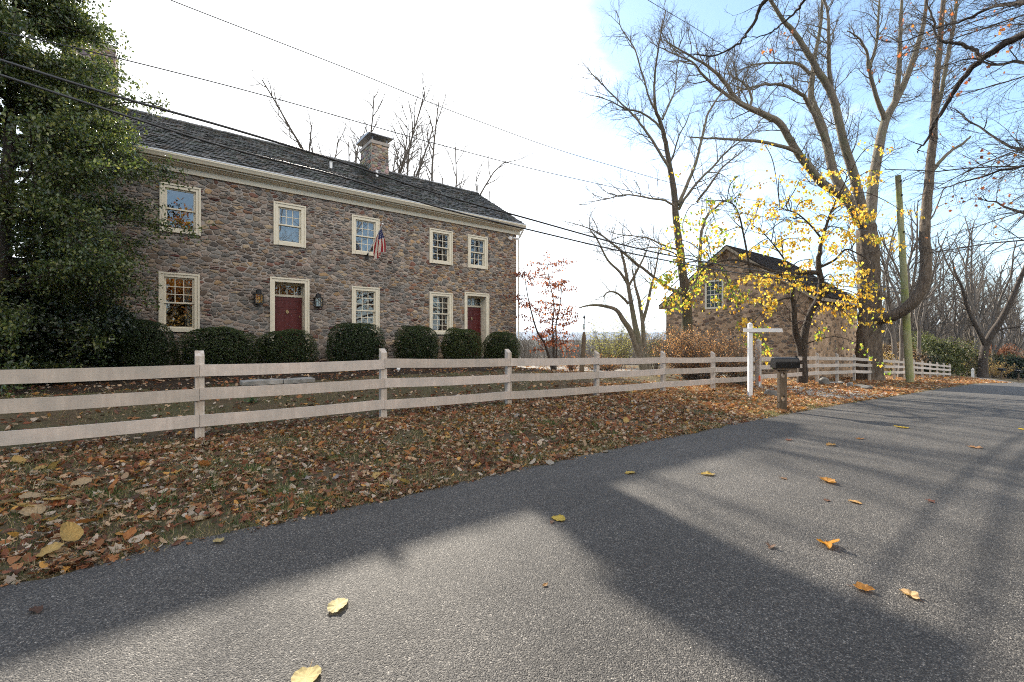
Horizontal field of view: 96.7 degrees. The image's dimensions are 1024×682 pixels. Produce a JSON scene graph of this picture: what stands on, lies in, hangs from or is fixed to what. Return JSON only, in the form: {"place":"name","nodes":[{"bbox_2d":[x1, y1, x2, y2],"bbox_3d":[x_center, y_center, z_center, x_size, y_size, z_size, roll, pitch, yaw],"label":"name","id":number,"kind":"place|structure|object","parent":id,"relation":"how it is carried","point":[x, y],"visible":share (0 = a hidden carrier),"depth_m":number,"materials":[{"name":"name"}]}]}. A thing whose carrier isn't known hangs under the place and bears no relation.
{"place":"outdoors","nodes":[
{"label":"outdoors","id":0,"kind":"place"},
{"bbox_2d":[0,383,1023,681],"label":"road","id":1,"kind":"structure","parent":0,"point":[662,563],"depth_m":2.85,"materials":[{"name":"asphalt"}]},
{"bbox_2d":[291,659,320,681],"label":"fallen leaf","id":2,"kind":"object","parent":1,"relation":"on","point":[305,674],"visible":1,"depth_m":2.01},
{"bbox_2d":[327,598,347,614],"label":"fallen leaf","id":3,"kind":"object","parent":1,"relation":"on","point":[336,605],"visible":1,"depth_m":2.53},
{"bbox_2d":[817,539,839,548],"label":"fallen leaf","id":4,"kind":"object","parent":1,"relation":"on","point":[828,544],"visible":1,"depth_m":3.27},
{"bbox_2d":[849,581,874,590],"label":"fallen leaf","id":5,"kind":"object","parent":1,"relation":"on","point":[860,585],"visible":1,"depth_m":2.71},
{"bbox_2d":[899,588,923,601],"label":"fallen leaf","id":6,"kind":"object","parent":1,"relation":"on","point":[914,594],"visible":1,"depth_m":2.64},
{"bbox_2d":[0,356,1023,584],"bbox_3d":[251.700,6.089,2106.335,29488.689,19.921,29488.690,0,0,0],"label":"ground","id":7,"kind":"structure","parent":0,"point":[229,405],"depth_m":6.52,"materials":[{"name":"plant"}]},
{"bbox_2d":[20,504,50,515],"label":"fallen leaf","id":8,"kind":"object","parent":7,"relation":"on","point":[37,508],"visible":1,"depth_m":3.75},
{"bbox_2d":[44,547,70,556],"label":"fallen leaf","id":9,"kind":"object","parent":7,"relation":"on","point":[54,554],"visible":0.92,"depth_m":3.13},
{"bbox_2d":[54,478,108,497],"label":"grass tuft","id":10,"kind":"object","parent":7,"relation":"on","point":[87,490],"visible":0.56,"depth_m":4.22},
{"bbox_2d":[122,489,189,509],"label":"grass tuft","id":11,"kind":"object","parent":7,"relation":"on","point":[161,501],"visible":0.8,"depth_m":4.06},
{"bbox_2d":[192,478,241,490],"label":"grass tuft","id":12,"kind":"object","parent":7,"relation":"on","point":[211,485],"visible":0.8,"depth_m":4.47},
{"bbox_2d":[240,377,314,385],"bbox_3d":[-4.970,0.975,9.682,1.381,0.344,0.445,0,0,-38],"label":"stone bench","id":13,"kind":"object","parent":7,"relation":"on","point":[258,382],"visible":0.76,"depth_m":9.52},
{"bbox_2d":[42,42,525,366],"bbox_3d":[-7.597,-3.837,18.038,15.020,10.085,7.648,0,0,-38],"label":"stone farmhouse","id":14,"kind":"object","parent":7,"relation":"on","point":[290,241],"visible":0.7,"depth_m":14.76,"materials":[{"name":"stone"}]},
{"bbox_2d":[158,272,199,331],"bbox_3d":[-9.199,-1.050,12.582,0.913,1.624,0.317,0,0,-38],"label":"window","id":15,"kind":"structure","parent":14,"relation":"in","point":[192,281],"depth_m":12.64,"materials":[{"name":"beige paint"}]},
{"bbox_2d":[159,182,200,235],"bbox_3d":[-9.138,-3.615,12.544,0.921,1.334,0.182,0,0,-38],"label":"window","id":16,"kind":"structure","parent":14,"relation":"in","point":[196,192],"depth_m":12.55,"materials":[{"name":"beige paint"}]},
{"bbox_2d":[253,289,263,304],"bbox_3d":[-7.556,-1.327,13.564,0.250,0.462,0.275,0,0,-38],"label":"wall lantern","id":17,"kind":"object","parent":14,"relation":"attached to","point":[258,296],"depth_m":13.54,"materials":[{"name":"black metal"}]},
{"bbox_2d":[275,297,301,359],"bbox_3d":[-7.184,-0.391,14.532,0.881,2.022,0.093,0,0,-38],"label":"door","id":18,"kind":"structure","parent":14,"relation":"in","point":[288,310],"depth_m":14.57,"materials":[{"name":"paint"}]},
{"bbox_2d":[273,201,305,247],"bbox_3d":[-7.010,-3.615,14.303,0.930,1.334,0.316,0,0,-38],"label":"window","id":19,"kind":"structure","parent":14,"relation":"in","point":[289,227],"depth_m":14.34,"materials":[{"name":"beige paint"}]},
{"bbox_2d":[314,293,322,307],"bbox_3d":[-6.221,-1.317,14.614,0.250,0.466,0.275,0,0,-38],"label":"wall lantern","id":20,"kind":"object","parent":14,"relation":"attached to","point":[317,297],"depth_m":14.57,"materials":[{"name":"black metal"}]},
{"bbox_2d":[351,214,379,256],"bbox_3d":[-5.120,-3.615,15.790,0.971,1.334,0.317,0,0,-38],"label":"window","id":21,"kind":"structure","parent":14,"relation":"in","point":[363,235],"depth_m":15.80,"materials":[{"name":"beige paint"}]},
{"bbox_2d":[351,286,379,333],"bbox_3d":[-5.079,-1.050,15.737,0.971,1.624,0.182,0,0,-38],"label":"window","id":22,"kind":"structure","parent":14,"relation":"in","point":[376,291],"depth_m":15.80,"materials":[{"name":"beige paint"}]},
{"bbox_2d":[365,223,385,259],"bbox_3d":[-4.577,-3.293,15.262,0.130,1.114,1.326,0,0,-43],"label":"house flag","id":23,"kind":"object","parent":14,"relation":"attached to","point":[379,245],"visible":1,"depth_m":15.02,"materials":[{"name":"multicoloured fabric"}]},
{"bbox_2d":[429,228,452,265],"bbox_3d":[-2.807,-3.615,17.610,1.006,1.334,0.318,0,0,-38],"label":"window","id":24,"kind":"structure","parent":14,"relation":"in","point":[449,234],"depth_m":17.62,"materials":[{"name":"beige paint"}]},
{"bbox_2d":[429,292,452,334],"bbox_3d":[-2.807,-1.050,17.609,1.006,1.624,0.317,0,0,-38],"label":"window","id":25,"kind":"structure","parent":14,"relation":"in","point":[437,300],"depth_m":17.65,"materials":[{"name":"beige paint"}]},
{"bbox_2d":[467,307,480,355],"bbox_3d":[-1.676,-0.391,18.847,0.947,2.022,0.120,0,0,-38],"label":"door","id":26,"kind":"structure","parent":14,"relation":"in","point":[473,313],"depth_m":18.96,"materials":[{"name":"paint"}]},
{"bbox_2d":[467,234,487,269],"bbox_3d":[-1.430,-3.615,18.606,0.956,1.334,0.182,0,0,-38],"label":"window","id":27,"kind":"structure","parent":14,"relation":"in","point":[484,265],"depth_m":18.58,"materials":[{"name":"beige paint"}]},
{"bbox_2d":[0,367,571,395],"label":"planting bed","id":28,"kind":"object","parent":7,"relation":"on","point":[56,390],"visible":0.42,"depth_m":10.18,"materials":[{"name":"soil"}]},
{"bbox_2d":[0,286,140,383],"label":"evergreen shrub","id":29,"kind":"object","parent":28,"relation":"on","point":[43,330],"visible":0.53,"depth_m":9.23,"materials":[{"name":"green plant"}]},
{"bbox_2d":[13,300,152,367],"bbox_3d":[-10.181,-0.076,10.595,2.998,1.995,3.363,0,0,33],"label":"evergreen shrub","id":30,"kind":"object","parent":28,"relation":"on","point":[113,327],"visible":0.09,"depth_m":10.37,"materials":[{"name":"green plant"}]},
{"bbox_2d":[0,0,216,397],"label":"holly tree","id":31,"kind":"object","parent":28,"relation":"on","point":[69,262],"visible":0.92,"depth_m":8.90,"materials":[{"name":"green plant"}]},
{"bbox_2d":[103,319,177,379],"bbox_3d":[-8.837,0.247,10.868,1.401,1.552,1.382,0,0,0],"label":"boxwood bush","id":32,"kind":"object","parent":28,"relation":"on","point":[158,343],"visible":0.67,"depth_m":10.61,"materials":[{"name":"green plant"}]},
{"bbox_2d":[170,326,265,364],"bbox_3d":[-7.752,0.314,12.004,2.063,1.404,1.997,0,0,0],"label":"boxwood bush","id":33,"kind":"object","parent":28,"relation":"on","point":[232,341],"visible":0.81,"depth_m":11.56,"materials":[{"name":"green plant"}]},
{"bbox_2d":[253,328,319,363],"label":"boxwood bush","id":34,"kind":"object","parent":28,"relation":"on","point":[275,346],"visible":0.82,"depth_m":12.72,"materials":[{"name":"green plant"}]},
{"bbox_2d":[324,322,387,361],"bbox_3d":[-4.872,0.218,14.192,1.831,1.623,1.860,0,0,-40],"label":"boxwood bush","id":35,"kind":"object","parent":28,"relation":"on","point":[364,337],"visible":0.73,"depth_m":13.79,"materials":[{"name":"green plant"}]},
{"bbox_2d":[392,325,440,358],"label":"boxwood bush","id":36,"kind":"object","parent":28,"relation":"on","point":[413,338],"visible":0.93,"depth_m":15.24,"materials":[{"name":"green plant"}]},
{"bbox_2d":[440,327,483,358],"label":"boxwood bush","id":37,"kind":"object","parent":28,"relation":"on","point":[459,349],"visible":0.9,"depth_m":16.37,"materials":[{"name":"green plant"}]},
{"bbox_2d":[482,331,520,366],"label":"boxwood bush","id":38,"kind":"object","parent":28,"relation":"on","point":[499,342],"visible":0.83,"depth_m":17.63,"materials":[{"name":"green plant"}]},
{"bbox_2d":[265,488,333,509],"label":"grass tuft","id":39,"kind":"object","parent":7,"relation":"on","point":[308,500],"visible":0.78,"depth_m":4.17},
{"bbox_2d":[238,60,439,176],"bbox_3d":[-13.594,-9.149,35.664,12.813,22.153,16.595,0,0,41],"label":"bare tree","id":40,"kind":"object","parent":7,"relation":"on","point":[310,133],"visible":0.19,"depth_m":31.28,"materials":[{"name":"brown plant"}]},
{"bbox_2d":[0,348,754,445],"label":"rail fence","id":41,"kind":"object","parent":7,"relation":"on","point":[199,395],"visible":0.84,"depth_m":7.04,"materials":[{"name":"wood"}]},
{"bbox_2d":[312,69,447,179],"bbox_3d":[-11.029,-8.754,34.394,11.359,20.802,9.423,0,0,36],"label":"bare tree","id":42,"kind":"object","parent":7,"relation":"on","point":[398,157],"visible":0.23,"depth_m":32.80,"materials":[{"name":"brown plant"}]},
{"bbox_2d":[379,63,544,194],"bbox_3d":[-5.942,-8.238,35.723,11.617,20.086,15.046,0,0,-25],"label":"bare tree","id":43,"kind":"object","parent":7,"relation":"on","point":[408,160],"visible":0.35,"depth_m":30.77,"materials":[{"name":"brown plant"}]},
{"bbox_2d":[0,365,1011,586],"bbox_3d":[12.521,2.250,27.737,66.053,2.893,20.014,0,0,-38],"label":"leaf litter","id":44,"kind":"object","parent":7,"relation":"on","point":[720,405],"visible":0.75,"depth_m":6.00,"materials":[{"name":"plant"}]},
{"bbox_2d":[10,455,26,463],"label":"fallen leaf","id":45,"kind":"object","parent":44,"relation":"on","point":[17,458],"visible":0.96,"depth_m":5.01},
{"bbox_2d":[18,492,43,498],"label":"fallen leaf","id":46,"kind":"object","parent":44,"relation":"on","point":[31,494],"visible":1,"depth_m":4.02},
{"bbox_2d":[31,542,63,556],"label":"fallen leaf","id":47,"kind":"object","parent":44,"relation":"on","point":[54,546],"visible":1,"depth_m":3.14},
{"bbox_2d":[60,521,83,544],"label":"fallen leaf","id":48,"kind":"object","parent":44,"relation":"on","point":[71,531],"visible":1,"depth_m":3.31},
{"bbox_2d":[71,477,94,485],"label":"fallen leaf","id":49,"kind":"object","parent":44,"relation":"on","point":[82,480],"visible":0.99,"depth_m":4.42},
{"bbox_2d":[68,476,138,499],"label":"grass tuft","id":50,"kind":"object","parent":44,"relation":"on","point":[110,491],"visible":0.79,"depth_m":4.24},
{"bbox_2d":[123,526,136,541],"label":"fallen leaf","id":51,"kind":"object","parent":44,"relation":"on","point":[132,531],"visible":1,"depth_m":3.41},
{"bbox_2d":[503,250,579,369],"bbox_3d":[1.464,-1.161,19.425,3.659,5.155,2.307,0,0,-31],"label":"dogwood tree","id":52,"kind":"object","parent":7,"relation":"on","point":[541,335],"visible":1,"depth_m":19.35,"materials":[{"name":"red plant"}]},
{"bbox_2d":[579,315,589,371],"bbox_3d":[2.988,0.250,19.200,0.601,2.718,0.240,0,0,0],"label":"lamp post","id":53,"kind":"object","parent":7,"relation":"on","point":[583,347],"visible":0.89,"depth_m":19.13,"materials":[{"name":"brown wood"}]},
{"bbox_2d":[577,350,632,370],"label":"dry weed","id":54,"kind":"object","parent":7,"relation":"on","point":[606,367],"visible":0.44,"depth_m":22.71,"materials":[{"name":"beige plant"}]},
{"bbox_2d":[580,313,653,367],"bbox_3d":[6.609,0.034,29.740,4.954,3.892,5.981,0,0,0],"label":"willow shrub","id":55,"kind":"object","parent":7,"relation":"on","point":[616,352],"visible":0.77,"depth_m":29.59,"materials":[{"name":"green plant"}]},
{"bbox_2d":[579,216,675,369],"bbox_3d":[6.053,-2.420,24.285,6.336,8.637,2.960,0,0,-19],"label":"bare tree","id":56,"kind":"object","parent":7,"relation":"on","point":[638,341],"visible":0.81,"depth_m":24.10,"materials":[{"name":"grey plant"}]},
{"bbox_2d":[626,324,680,368],"bbox_3d":[8.094,0.237,25.407,3.430,3.014,2.617,0,0,23],"label":"willow shrub","id":57,"kind":"object","parent":7,"relation":"on","point":[655,356],"visible":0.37,"depth_m":25.52,"materials":[{"name":"green plant"}]},
{"bbox_2d":[554,0,776,346],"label":"bare tree","id":58,"kind":"object","parent":7,"relation":"on","point":[686,319],"visible":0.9,"depth_m":21.89,"materials":[{"name":"brown plant"}]},
{"bbox_2d":[642,322,760,379],"bbox_3d":[7.647,0.343,18.749,4.379,2.673,4.759,0,0,0],"label":"spirea shrub","id":59,"kind":"object","parent":7,"relation":"on","point":[682,350],"visible":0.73,"depth_m":18.25,"materials":[{"name":"brown plant"}]},
{"bbox_2d":[702,336,771,385],"bbox_3d":[8.904,0.774,18.138,2.582,2.027,2.626,0,0,-36],"label":"spirea shrub","id":60,"kind":"object","parent":7,"relation":"on","point":[741,374],"visible":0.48,"depth_m":17.72,"materials":[{"name":"brown plant"}]},
{"bbox_2d":[658,245,857,377],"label":"stone house","id":61,"kind":"structure","parent":7,"relation":"on","point":[825,347],"depth_m":28.83,"materials":[{"name":"stone"}]},
{"bbox_2d":[705,279,723,308],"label":"window","id":62,"kind":"structure","parent":61,"relation":"in","point":[706,285],"depth_m":30.40,"materials":[{"name":"beige paint"}]},
{"bbox_2d":[755,339,760,385],"bbox_3d":[9.778,0.951,18.059,0.190,2.082,0.190,0,0,-38],"label":"gate post","id":63,"kind":"object","parent":7,"relation":"on","point":[758,367],"visible":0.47,"depth_m":18.00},
{"bbox_2d":[744,323,782,396],"bbox_3d":[7.142,0.683,12.987,1.114,2.438,0.138,0,0,0],"label":"sign post","id":64,"kind":"object","parent":7,"relation":"on","point":[749,329],"visible":0.87,"depth_m":12.95,"materials":[{"name":"white paint"}]},
{"bbox_2d":[516,303,1023,373],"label":"distant woods","id":65,"kind":"object","parent":7,"relation":"on","point":[525,353],"visible":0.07,"depth_m":85.48,"materials":[{"name":"brown plant"}]},
{"bbox_2d":[641,140,924,383],"bbox_3d":[11.768,-3.361,20.027,12.268,11.033,4.679,0,0,0],"label":"redbud tree","id":66,"kind":"object","parent":7,"relation":"on","point":[801,341],"visible":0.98,"depth_m":19.61,"materials":[{"name":"yellow plant"}]},
{"bbox_2d":[770,356,799,409],"bbox_3d":[6.302,1.091,10.500,0.557,1.502,0.242,0,0,0],"label":"mailbox","id":67,"kind":"object","parent":7,"relation":"on","point":[782,365],"visible":0.99,"depth_m":10.45,"materials":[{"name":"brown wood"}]},
{"bbox_2d":[630,0,990,380],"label":"maple tree","id":68,"kind":"object","parent":7,"relation":"on","point":[870,338],"visible":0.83,"depth_m":26.93,"materials":[{"name":"brown plant"}]},
{"bbox_2d":[666,0,1023,235],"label":"oak tree","id":69,"kind":"object","parent":7,"relation":"on","point":[981,57],"visible":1,"depth_m":10.42,"materials":[{"name":"brown plant"}]},
{"bbox_2d":[761,353,950,382],"bbox_3d":[25.571,2.075,30.533,40.044,3.025,0.138,0,0,-38],"label":"rail fence","id":70,"kind":"object","parent":7,"relation":"on","point":[836,365],"visible":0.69,"depth_m":25.22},
{"bbox_2d":[838,204,919,375],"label":"bare tree","id":71,"kind":"object","parent":7,"relation":"on","point":[888,299],"visible":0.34,"depth_m":40.07,"materials":[{"name":"brown plant"}]},
{"bbox_2d":[849,245,937,345],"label":"bare tree","id":72,"kind":"object","parent":7,"relation":"on","point":[884,338],"visible":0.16,"depth_m":49.47,"materials":[{"name":"brown plant"}]},
{"bbox_2d":[883,344,916,370],"bbox_3d":[32.346,1.639,39.776,4.562,2.852,4.590,0,0,0],"label":"brushwood","id":73,"kind":"object","parent":7,"relation":"on","point":[890,364],"visible":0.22,"depth_m":39.52,"materials":[{"name":"beige plant"}]},
{"bbox_2d":[895,175,913,381],"bbox_3d":[23.118,-3.538,26.820,0.407,12.697,1.045,0,0,-12],"label":"utility pole","id":74,"kind":"object","parent":7,"relation":"on","point":[908,355],"visible":0.8,"depth_m":26.72,"materials":[{"name":"brown wood"}]},
{"bbox_2d":[0,31,897,234],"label":"overhead wire","id":75,"kind":"object","parent":74,"relation":"attached to","point":[349,119],"visible":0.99,"depth_m":7.78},
{"bbox_2d":[0,58,903,288],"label":"utility cable","id":76,"kind":"object","parent":74,"relation":"attached to","point":[149,105],"visible":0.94,"depth_m":8.19,"materials":[{"name":"rubber"}]},
{"bbox_2d":[0,74,903,292],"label":"utility cable","id":77,"kind":"object","parent":74,"relation":"attached to","point":[116,112],"visible":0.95,"depth_m":8.04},
{"bbox_2d":[170,0,889,218],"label":"overhead wire","id":78,"kind":"object","parent":74,"relation":"attached to","point":[443,107],"visible":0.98,"depth_m":8.77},
{"bbox_2d":[648,0,896,173],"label":"overhead wire","id":79,"kind":"object","parent":74,"relation":"attached to","point":[757,72],"visible":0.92,"depth_m":15.03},
{"bbox_2d":[847,178,967,376],"bbox_3d":[31.385,-4.896,36.042,9.296,16.226,6.176,0,0,0],"label":"bare tree","id":80,"kind":"object","parent":7,"relation":"on","point":[898,298],"visible":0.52,"depth_m":36.10,"materials":[{"name":"brown plant"}]},
{"bbox_2d":[849,239,967,328],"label":"bare tree","id":81,"kind":"object","parent":7,"relation":"on","point":[918,306],"visible":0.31,"depth_m":58.97,"materials":[{"name":"brown plant"}]},
{"bbox_2d":[882,341,934,375],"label":"russet shrub","id":82,"kind":"object","parent":7,"relation":"on","point":[886,348],"visible":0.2,"depth_m":42.63,"materials":[{"name":"brown plant"}]},
{"bbox_2d":[895,284,964,342],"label":"bare tree","id":83,"kind":"object","parent":7,"relation":"on","point":[939,323],"visible":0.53,"depth_m":63.32,"materials":[{"name":"brown plant"}]},
{"bbox_2d":[913,349,947,374],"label":"cedar shrub","id":84,"kind":"object","parent":7,"relation":"on","point":[935,358],"visible":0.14,"depth_m":44.48,"materials":[{"name":"green plant"}]},
{"bbox_2d":[898,259,966,346],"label":"bare tree","id":85,"kind":"object","parent":7,"relation":"on","point":[929,326],"visible":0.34,"depth_m":63.43,"materials":[{"name":"brown plant"}]},
{"bbox_2d":[882,216,983,335],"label":"bare tree","id":86,"kind":"object","parent":7,"relation":"on","point":[936,268],"visible":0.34,"depth_m":67.30,"materials":[{"name":"brown plant"}]},
{"bbox_2d":[844,0,1023,293],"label":"beech tree","id":87,"kind":"object","parent":7,"relation":"on","point":[970,168],"visible":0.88,"depth_m":13.92,"materials":[{"name":"brown plant"}]},
{"bbox_2d":[911,283,958,342],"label":"bare tree","id":88,"kind":"object","parent":7,"relation":"on","point":[935,330],"visible":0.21,"depth_m":69.68,"materials":[{"name":"brown plant"}]},
{"bbox_2d":[908,219,981,375],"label":"bare tree","id":89,"kind":"object","parent":7,"relation":"on","point":[919,323],"visible":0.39,"depth_m":43.89,"materials":[{"name":"brown plant"}]},
{"bbox_2d":[912,329,985,375],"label":"cedar shrub","id":90,"kind":"object","parent":7,"relation":"on","point":[941,349],"visible":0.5,"depth_m":47.56,"materials":[{"name":"green plant"}]},
{"bbox_2d":[931,242,995,344],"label":"bare tree","id":91,"kind":"object","parent":7,"relation":"on","point":[946,306],"visible":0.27,"depth_m":73.90,"materials":[{"name":"brown plant"}]},
{"bbox_2d":[937,253,996,374],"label":"bare tree","id":92,"kind":"object","parent":7,"relation":"on","point":[958,332],"visible":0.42,"depth_m":61.02,"materials":[{"name":"brown plant"}]},
{"bbox_2d":[938,265,999,374],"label":"bare tree","id":93,"kind":"object","parent":7,"relation":"on","point":[969,332],"visible":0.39,"depth_m":61.60,"materials":[{"name":"brown plant"}]},
{"bbox_2d":[929,336,1009,376],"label":"cedar shrub","id":94,"kind":"object","parent":7,"relation":"on","point":[973,365],"visible":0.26,"depth_m":52.27,"materials":[{"name":"green plant"}]},
{"bbox_2d":[930,288,1022,370],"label":"bare tree","id":95,"kind":"object","parent":7,"relation":"on","point":[966,338],"visible":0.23,"depth_m":66.39,"materials":[{"name":"brown plant"}]},
{"bbox_2d":[934,206,1023,376],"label":"bare tree","id":96,"kind":"object","parent":7,"relation":"on","point":[970,293],"visible":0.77,"depth_m":54.90,"materials":[{"name":"brown plant"}]},
{"bbox_2d":[939,247,1023,377],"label":"bare tree","id":97,"kind":"object","parent":7,"relation":"on","point":[983,367],"visible":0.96,"depth_m":45.91,"materials":[{"name":"brown plant"}]},
{"bbox_2d":[955,251,1023,377],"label":"bare tree","id":98,"kind":"object","parent":7,"relation":"on","point":[993,308],"visible":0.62,"depth_m":58.77,"materials":[{"name":"brown plant"}]},
{"bbox_2d":[962,250,1023,333],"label":"bare tree","id":99,"kind":"object","parent":7,"relation":"on","point":[984,324],"visible":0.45,"depth_m":66.44,"materials":[{"name":"brown plant"}]},
{"bbox_2d":[978,271,1023,354],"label":"bare tree","id":100,"kind":"object","parent":7,"relation":"on","point":[1013,322],"visible":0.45,"depth_m":75.01,"materials":[{"name":"brown plant"}]},
{"bbox_2d":[980,294,1023,348],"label":"bare tree","id":101,"kind":"object","parent":7,"relation":"on","point":[1012,334],"visible":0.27,"depth_m":67.27,"materials":[{"name":"brown plant"}]},
{"bbox_2d":[985,260,1023,354],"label":"bare tree","id":102,"kind":"object","parent":7,"relation":"on","point":[1015,341],"visible":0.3,"depth_m":75.53,"materials":[{"name":"brown plant"}]},
{"bbox_2d":[986,281,1023,353],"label":"bare tree","id":103,"kind":"object","parent":7,"relation":"on","point":[1016,320],"visible":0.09,"depth_m":96.30,"materials":[{"name":"brown plant"}]},
{"bbox_2d":[988,357,1022,377],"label":"brushwood","id":104,"kind":"object","parent":7,"relation":"on","point":[991,372],"visible":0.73,"depth_m":55.44,"materials":[{"name":"brown plant"}]},
{"bbox_2d":[988,351,1023,379],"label":"cedar shrub","id":105,"kind":"object","parent":7,"relation":"on","point":[1016,361],"visible":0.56,"depth_m":56.98,"materials":[{"name":"green plant"}]},
{"bbox_2d":[989,343,1023,378],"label":"russet shrub","id":106,"kind":"object","parent":7,"relation":"on","point":[1003,351],"visible":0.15,"depth_m":61.00,"materials":[{"name":"brown plant"}]},
{"bbox_2d":[0,0,1023,332],"label":"sky","id":107,"kind":"structure","parent":0,"point":[509,59],"materials":[{"name":"white"}]},
{"bbox_2d":[517,366,892,399],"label":"gravel drive","id":108,"kind":"structure","parent":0,"point":[801,388],"depth_m":16.89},
{"bbox_2d":[516,331,1004,339],"bbox_3d":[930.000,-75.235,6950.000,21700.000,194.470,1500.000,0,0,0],"label":"hills","id":109,"kind":"structure","parent":0,"point":[566,335],"depth_m":6860.54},
{"bbox_2d":[520,340,1009,355],"bbox_3d":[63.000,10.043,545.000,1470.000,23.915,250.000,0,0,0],"label":"wooded ridge","id":110,"kind":"structure","parent":0,"point":[567,345],"depth_m":543.11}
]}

